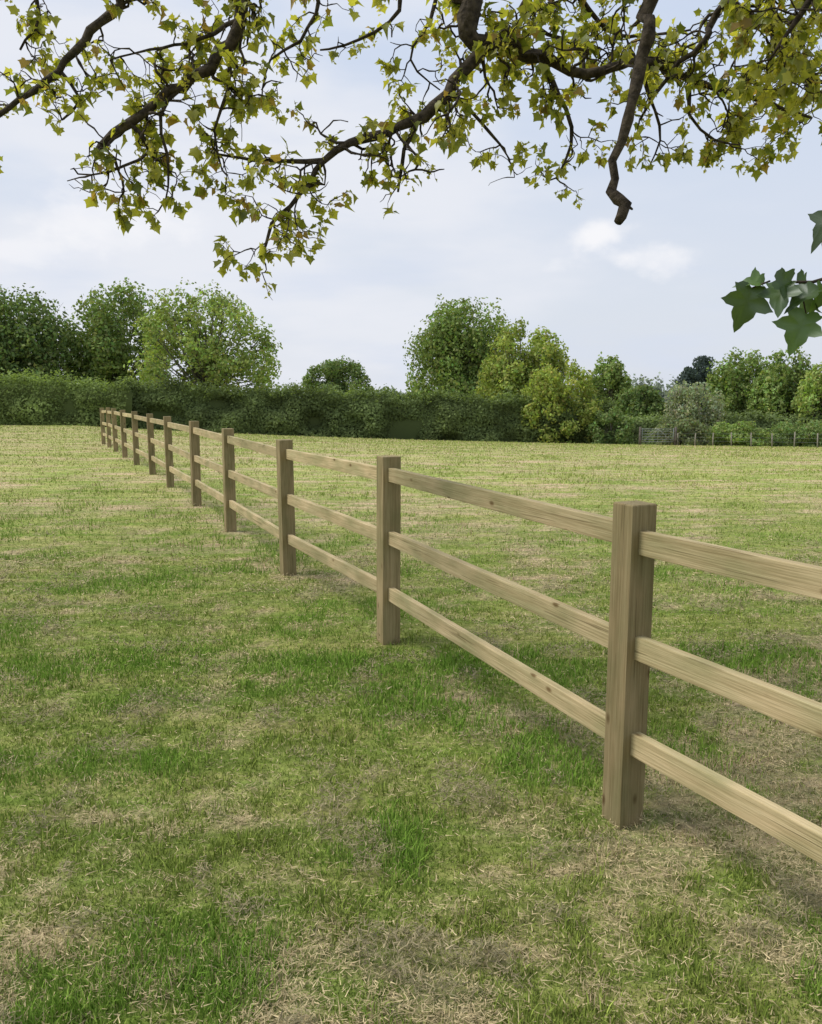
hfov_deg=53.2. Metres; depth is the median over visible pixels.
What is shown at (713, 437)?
post and wire fence
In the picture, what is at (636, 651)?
post and rail fence
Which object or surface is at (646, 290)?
sky
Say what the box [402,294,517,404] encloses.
oak tree
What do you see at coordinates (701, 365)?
pine tree
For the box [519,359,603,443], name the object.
willow tree
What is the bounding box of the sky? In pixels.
[0,0,821,392]
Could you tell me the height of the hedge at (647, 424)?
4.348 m
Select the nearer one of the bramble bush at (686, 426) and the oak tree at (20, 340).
the bramble bush at (686, 426)
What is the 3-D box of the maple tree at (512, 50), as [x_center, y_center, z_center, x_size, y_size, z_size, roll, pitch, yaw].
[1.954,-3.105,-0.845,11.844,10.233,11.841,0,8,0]
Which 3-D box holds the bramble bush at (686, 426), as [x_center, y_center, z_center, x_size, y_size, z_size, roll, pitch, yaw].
[19.617,-5.626,59.823,4.621,2.851,3.968,0,8,0]
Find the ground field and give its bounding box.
[0,425,821,1023]
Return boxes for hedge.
[0,366,141,427]
[117,374,617,443]
[618,407,821,445]
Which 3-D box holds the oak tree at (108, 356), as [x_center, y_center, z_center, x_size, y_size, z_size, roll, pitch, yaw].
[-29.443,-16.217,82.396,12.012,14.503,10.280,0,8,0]
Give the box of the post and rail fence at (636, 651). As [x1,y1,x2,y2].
[100,407,821,864]
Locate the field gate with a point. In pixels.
(674, 435)
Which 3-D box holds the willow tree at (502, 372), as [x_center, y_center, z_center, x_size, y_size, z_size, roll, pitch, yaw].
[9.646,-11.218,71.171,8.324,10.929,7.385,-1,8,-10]
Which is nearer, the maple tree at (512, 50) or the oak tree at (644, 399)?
the maple tree at (512, 50)
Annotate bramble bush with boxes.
[647,416,711,445]
[703,420,773,446]
[764,419,821,446]
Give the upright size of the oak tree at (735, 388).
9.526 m
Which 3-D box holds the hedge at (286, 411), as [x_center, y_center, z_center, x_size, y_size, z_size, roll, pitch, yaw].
[-3.014,-7.549,61.143,37.000,5.428,5.120,-1,8,-3]
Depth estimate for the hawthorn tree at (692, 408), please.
68.31 m
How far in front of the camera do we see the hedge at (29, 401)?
58.48 m
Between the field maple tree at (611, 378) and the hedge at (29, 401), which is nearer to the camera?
the hedge at (29, 401)
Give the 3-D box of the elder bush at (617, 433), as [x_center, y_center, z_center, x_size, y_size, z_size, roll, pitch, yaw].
[14.525,-5.992,59.923,3.612,3.455,3.065,0,8,0]
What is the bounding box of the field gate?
[638,427,676,444]
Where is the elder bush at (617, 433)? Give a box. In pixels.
[585,406,635,443]
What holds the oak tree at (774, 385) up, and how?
on the ground field
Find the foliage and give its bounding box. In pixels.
[240,360,816,409]
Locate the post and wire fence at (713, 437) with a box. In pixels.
[677,432,817,447]
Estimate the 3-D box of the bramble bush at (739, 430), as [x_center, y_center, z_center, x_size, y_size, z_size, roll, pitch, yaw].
[24.081,-5.561,60.672,5.232,2.483,4.790,0,8,0]
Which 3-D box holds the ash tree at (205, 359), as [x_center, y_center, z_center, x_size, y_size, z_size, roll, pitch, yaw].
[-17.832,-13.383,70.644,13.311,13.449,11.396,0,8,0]
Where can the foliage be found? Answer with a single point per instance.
(664, 391)
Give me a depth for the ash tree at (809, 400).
70.99 m
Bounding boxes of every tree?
[0,0,821,355]
[0,283,90,386]
[60,277,174,390]
[123,277,282,395]
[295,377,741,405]
[301,355,372,399]
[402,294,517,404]
[474,316,574,407]
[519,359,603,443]
[582,351,632,403]
[614,382,668,422]
[655,380,726,443]
[666,366,704,416]
[692,355,715,395]
[702,347,773,420]
[744,346,820,421]
[789,362,821,427]
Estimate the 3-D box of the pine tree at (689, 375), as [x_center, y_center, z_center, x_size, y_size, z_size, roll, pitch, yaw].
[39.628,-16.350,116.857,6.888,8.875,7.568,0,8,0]
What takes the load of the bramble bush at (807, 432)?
on the ground field

